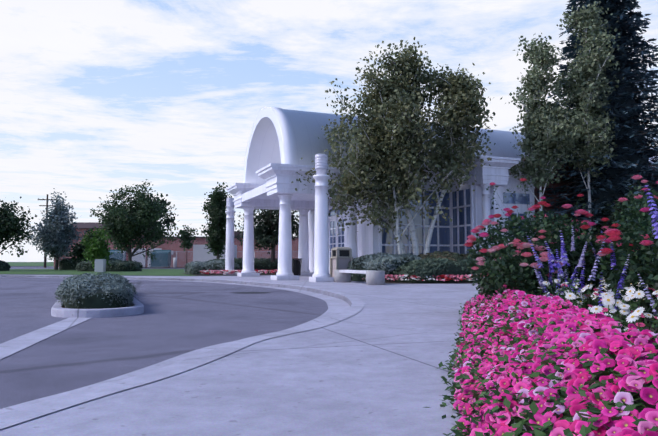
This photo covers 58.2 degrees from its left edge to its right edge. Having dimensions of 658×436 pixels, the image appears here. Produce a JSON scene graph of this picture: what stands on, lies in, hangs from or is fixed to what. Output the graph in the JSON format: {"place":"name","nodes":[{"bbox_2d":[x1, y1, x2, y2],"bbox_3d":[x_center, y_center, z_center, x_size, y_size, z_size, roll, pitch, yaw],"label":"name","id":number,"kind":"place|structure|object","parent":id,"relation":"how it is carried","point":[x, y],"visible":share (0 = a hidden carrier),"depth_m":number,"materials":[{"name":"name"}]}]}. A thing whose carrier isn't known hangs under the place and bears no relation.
{"place":"outdoors","nodes":[
{"label":"outdoors","id":0,"kind":"place"},
{"bbox_2d":[0,269,216,275],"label":"lawn","id":1,"kind":"structure","parent":0,"point":[163,272],"depth_m":38.68,"materials":[{"name":"green plant"}]},
{"bbox_2d":[0,260,10,270],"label":"hedge","id":2,"kind":"object","parent":1,"relation":"on","point":[6,268],"depth_m":45.81,"materials":[{"name":"green plant"}]},
{"bbox_2d":[27,188,84,269],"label":"silver tree","id":3,"kind":"object","parent":1,"relation":"on","point":[52,223],"depth_m":49.70,"materials":[{"name":"plant"}]},
{"bbox_2d":[64,228,97,263],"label":"small pine tree","id":4,"kind":"object","parent":1,"relation":"on","point":[77,251],"visible":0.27,"depth_m":48.53,"materials":[{"name":"green plant"}]},
{"bbox_2d":[58,258,118,269],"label":"hedge","id":5,"kind":"object","parent":1,"relation":"on","point":[66,267],"depth_m":50.17,"materials":[{"name":"green plant"}]},
{"bbox_2d":[78,224,113,268],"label":"shrub","id":6,"kind":"object","parent":1,"relation":"on","point":[98,244],"depth_m":41.06,"materials":[{"name":"green plant"}]},
{"bbox_2d":[94,259,105,271],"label":"utility box","id":7,"kind":"object","parent":1,"relation":"on","point":[100,265],"visible":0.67,"depth_m":40.53,"materials":[{"name":"grey metal"}]},
{"bbox_2d":[75,259,142,270],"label":"hedge","id":8,"kind":"object","parent":1,"relation":"on","point":[125,263],"depth_m":42.90,"materials":[{"name":"green plant"}]},
{"bbox_2d":[90,179,178,264],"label":"round tree","id":9,"kind":"object","parent":1,"relation":"on","point":[123,230],"depth_m":56.04,"materials":[{"name":"green plant"}]},
{"bbox_2d":[136,194,179,236],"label":"tall tree","id":10,"kind":"object","parent":1,"relation":"on","point":[166,203],"depth_m":76.98,"materials":[{"name":"green plant"}]},
{"bbox_2d":[200,182,236,258],"bbox_3d":[-7.448,0.571,39.809,2.625,6.180,2.820,0,-4,-2],"label":"columnar tree","id":11,"kind":"object","parent":1,"relation":"on","point":[213,205],"depth_m":39.43,"materials":[{"name":"green plant"}]},
{"bbox_2d":[184,273,275,274],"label":"planting bed soil","id":12,"kind":"structure","parent":1,"relation":"on","point":[260,274],"depth_m":32.31,"materials":[{"name":"brown soil"}]},
{"bbox_2d":[184,260,240,274],"bbox_3d":[-6.574,2.793,33.463,3.287,0.868,2.908,0,-4,-2],"label":"bush","id":13,"kind":"object","parent":12,"relation":"on","point":[205,264],"depth_m":32.44,"materials":[{"name":"green plant"}]},
{"bbox_2d":[234,209,298,262],"bbox_3d":[-3.398,0.605,35.572,4.902,5.518,4.663,0,-4,-2],"label":"tree","id":14,"kind":"object","parent":12,"relation":"on","point":[262,240],"depth_m":35.32,"materials":[{"name":"green plant"}]},
{"bbox_2d":[0,266,327,408],"bbox_3d":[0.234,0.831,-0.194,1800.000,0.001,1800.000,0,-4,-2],"label":"asphalt ground","id":15,"kind":"structure","parent":0,"point":[176,318],"depth_m":7.68,"materials":[{"name":"grey asphalt"}]},
{"bbox_2d":[0,197,36,256],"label":"tree","id":16,"kind":"object","parent":15,"relation":"on","point":[10,222],"depth_m":44.95,"materials":[{"name":"green plant"}]},
{"bbox_2d":[7,262,53,265],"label":"grass","id":17,"kind":"structure","parent":15,"relation":"on","point":[30,263],"depth_m":225.38,"materials":[{"name":"green plant"}]},
{"bbox_2d":[0,317,89,358],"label":"valley gutter","id":18,"kind":"object","parent":15,"relation":"on","point":[12,346],"visible":0.91,"depth_m":6.61,"materials":[{"name":"concrete"}]},
{"bbox_2d":[38,194,55,267],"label":"utility pole","id":19,"kind":"object","parent":15,"relation":"on","point":[46,205],"visible":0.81,"depth_m":69.21,"materials":[{"name":"brown wood"}]},
{"bbox_2d":[51,297,143,317],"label":"island kerb","id":20,"kind":"structure","parent":15,"relation":"on","point":[57,310],"depth_m":8.96,"materials":[{"name":"concrete"}]},
{"bbox_2d":[54,271,137,308],"bbox_3d":[-5.074,1.431,12.903,1.533,0.528,8.111,2,-4,-21],"label":"bush","id":21,"kind":"object","parent":20,"relation":"in","point":[116,284],"depth_m":9.46,"materials":[{"name":"green plant"}]},
{"bbox_2d":[109,250,170,266],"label":"dumpsters","id":22,"kind":"object","parent":15,"relation":"on","point":[165,256],"visible":0.56,"depth_m":70.62,"materials":[{"name":"teal metal"}]},
{"bbox_2d":[0,277,349,413],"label":"gutter pan","id":23,"kind":"object","parent":15,"relation":"on","point":[336,306],"visible":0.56,"depth_m":5.58,"materials":[{"name":"concrete"}]},
{"bbox_2d":[54,229,298,266],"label":"brick building","id":24,"kind":"structure","parent":15,"relation":"on","point":[173,246],"depth_m":75.34,"materials":[{"name":"red brick"}]},
{"bbox_2d":[69,222,297,237],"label":"roof trim","id":25,"kind":"structure","parent":24,"relation":"on","point":[84,225],"depth_m":77.50,"materials":[{"name":"grey"}]},
{"bbox_2d":[0,275,363,428],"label":"kerb band","id":26,"kind":"object","parent":15,"relation":"on","point":[19,415],"visible":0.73,"depth_m":4.01,"materials":[{"name":"concrete"}]},
{"bbox_2d":[132,245,236,267],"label":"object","id":27,"kind":"object","parent":15,"relation":"on","point":[200,253],"visible":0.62,"depth_m":65.44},
{"bbox_2d":[175,225,198,262],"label":"young tree","id":28,"kind":"object","parent":15,"relation":"on","point":[187,240],"depth_m":59.18,"materials":[{"name":"green plant"}]},
{"bbox_2d":[108,251,297,267],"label":"wall","id":29,"kind":"structure","parent":15,"relation":"on","point":[163,264],"depth_m":68.24,"materials":[{"name":"grey"}]},
{"bbox_2d":[232,292,270,293],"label":"manhole covers","id":30,"kind":"object","parent":15,"relation":"on","point":[250,292],"visible":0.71,"depth_m":16.00,"materials":[{"name":"metal"}]},
{"bbox_2d":[0,275,526,435],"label":"concrete walk","id":31,"kind":"structure","parent":15,"relation":"on","point":[370,368],"depth_m":3.55,"materials":[{"name":"grey concrete"}]},
{"bbox_2d":[292,258,301,275],"bbox_3d":[-1.669,2.462,29.731,0.658,0.850,0.658,0,-4,-2],"label":"slatted bin","id":32,"kind":"object","parent":31,"relation":"on","point":[296,265],"visible":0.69,"depth_m":29.51,"materials":[{"name":"black metal"}]},
{"bbox_2d":[330,247,353,276],"bbox_3d":[0.482,1.769,22.818,0.710,1.300,0.710,2,-5,-21],"label":"trash can","id":33,"kind":"object","parent":31,"relation":"on","point":[337,249],"visible":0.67,"depth_m":22.62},
{"bbox_2d":[333,250,348,256],"bbox_3d":[0.482,1.380,22.846,0.500,0.280,0.500,2,-5,-21],"label":"trash can opening","id":34,"kind":"object","parent":33,"relation":"in","point":[344,253],"visible":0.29,"depth_m":22.64,"materials":[{"name":"black"}]},
{"bbox_2d":[332,258,350,276],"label":"trash can panels","id":35,"kind":"object","parent":33,"relation":"attached to","point":[343,263],"visible":0.5,"depth_m":22.60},
{"bbox_2d":[334,270,384,284],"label":"bench supports","id":36,"kind":"object","parent":31,"relation":"on","point":[375,277],"visible":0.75,"depth_m":18.61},
{"bbox_2d":[339,270,371,273],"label":"bench slab","id":37,"kind":"structure","parent":36,"relation":"on","point":[354,271],"depth_m":19.79,"materials":[{"name":"white stone"}]},
{"bbox_2d":[223,155,534,281],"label":"building","id":38,"kind":"structure","parent":31,"relation":"on","point":[280,193],"depth_m":24.57,"materials":[{"name":"white paint"}]},
{"bbox_2d":[226,154,327,206],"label":"column capitals","id":39,"kind":"object","parent":38,"relation":"on","point":[321,161],"visible":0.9,"depth_m":21.70,"materials":[{"name":"white paint"}]},
{"bbox_2d":[329,189,529,256],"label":"window","id":40,"kind":"structure","parent":38,"relation":"on","point":[444,236],"depth_m":25.17,"materials":[{"name":"glass"}]},
{"bbox_2d":[243,107,655,183],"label":"vault roof","id":41,"kind":"structure","parent":38,"relation":"on","point":[281,136],"depth_m":26.16,"materials":[{"name":"white metal"}]},
{"bbox_2d":[385,281,496,282],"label":"planting bed soil","id":42,"kind":"structure","parent":31,"relation":"on","point":[438,282],"depth_m":20.05,"materials":[{"name":"brown soil"}]},
{"bbox_2d":[200,270,479,281],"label":"begonia leaves","id":43,"kind":"object","parent":42,"relation":"on","point":[386,280],"visible":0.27,"depth_m":20.42,"materials":[{"name":"plant"}]},
{"bbox_2d":[200,269,484,280],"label":"begonias","id":44,"kind":"object","parent":43,"relation":"attached to","point":[390,276],"visible":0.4,"depth_m":20.23,"materials":[{"name":"red plant"}]},
{"bbox_2d":[347,252,421,281],"bbox_3d":[2.209,1.853,22.605,2.891,1.101,2.935,3,-5,-33],"label":"hedge","id":45,"kind":"object","parent":42,"relation":"on","point":[379,260],"depth_m":21.66,"materials":[{"name":"green plant"}]},
{"bbox_2d":[291,37,496,255],"bbox_3d":[2.696,-2.304,23.236,8.251,9.537,5.342,0,-4,-2],"label":"tree","id":46,"kind":"object","parent":42,"relation":"on","point":[466,96],"depth_m":22.82,"materials":[{"name":"green plant"}]},
{"bbox_2d":[391,257,479,283],"bbox_3d":[3.999,1.850,21.145,3.587,0.895,2.019,2,-5,-22],"label":"hedge","id":47,"kind":"object","parent":42,"relation":"on","point":[429,266],"depth_m":20.20,"materials":[{"name":"green plant"}]},
{"bbox_2d":[418,251,474,262],"bbox_3d":[4.448,1.832,22.698,3.640,1.161,3.511,0,-4,-2],"label":"hedge","id":48,"kind":"object","parent":42,"relation":"on","point":[445,254],"depth_m":21.82,"materials":[{"name":"green plant"}]},
{"bbox_2d":[480,184,490,247],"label":"bay column","id":49,"kind":"structure","parent":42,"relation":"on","point":[485,205],"depth_m":23.87,"materials":[{"name":"white paint"}]},
{"bbox_2d":[500,33,580,229],"bbox_3d":[8.738,-2.591,24.188,3.089,10.200,3.260,0,-4,-2],"label":"aspen","id":50,"kind":"object","parent":42,"relation":"on","point":[533,127],"depth_m":24.18,"materials":[{"name":"green plant"}]},
{"bbox_2d":[480,286,657,435],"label":"flower bed soil","id":51,"kind":"structure","parent":31,"relation":"on","point":[646,405],"depth_m":3.20,"materials":[{"name":"brown soil"}]},
{"bbox_2d":[424,179,657,435],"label":"flower bed foliage","id":52,"kind":"object","parent":51,"relation":"on","point":[643,261],"visible":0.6,"depth_m":5.52,"materials":[{"name":"green plant"}]},
{"bbox_2d":[464,175,657,276],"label":"flowers","id":53,"kind":"object","parent":52,"relation":"on","point":[614,234],"visible":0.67,"depth_m":7.56,"materials":[{"name":"red plant"}]},
{"bbox_2d":[452,285,657,435],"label":"petunias","id":54,"kind":"object","parent":51,"relation":"on","point":[628,354],"visible":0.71,"depth_m":2.42,"materials":[{"name":"pink plant"}]},
{"bbox_2d":[527,185,657,313],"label":"purple flowers","id":55,"kind":"object","parent":51,"relation":"on","point":[563,258],"visible":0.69,"depth_m":5.36,"materials":[{"name":"purple plant"}]},
{"bbox_2d":[532,276,657,330],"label":"daisies","id":56,"kind":"object","parent":51,"relation":"on","point":[607,299],"visible":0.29,"depth_m":4.80,"materials":[{"name":"white plant"}]},
{"bbox_2d":[548,1,623,238],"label":"aspen","id":57,"kind":"object","parent":31,"relation":"on","point":[590,63],"depth_m":24.18,"materials":[{"name":"green plant"}]},
{"bbox_2d":[589,192,653,242],"bbox_3d":[11.534,0.705,23.362,3.912,3.518,3.131,0,-4,-2],"label":"shrub","id":58,"kind":"object","parent":31,"relation":"on","point":[613,219],"depth_m":23.19,"materials":[{"name":"plant"}]},
{"bbox_2d":[523,158,655,235],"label":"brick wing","id":59,"kind":"structure","parent":15,"relation":"on","point":[555,184],"depth_m":26.23,"materials":[{"name":"brown brick"}]},
{"bbox_2d":[524,0,657,238],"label":"spruce","id":60,"kind":"object","parent":15,"relation":"on","point":[628,18],"depth_m":25.03,"materials":[{"name":"green plant"}]},
{"bbox_2d":[208,257,277,272],"bbox_3d":[-4.688,2.880,36.007,6.154,1.066,2.569,2,-5,-24],"label":"hedge","id":61,"kind":"object","parent":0,"point":[259,264],"depth_m":35.19,"materials":[{"name":"green plant"}]},
{"bbox_2d":[0,0,657,261],"label":"sky","id":62,"kind":"structure","parent":0,"point":[98,97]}
]}

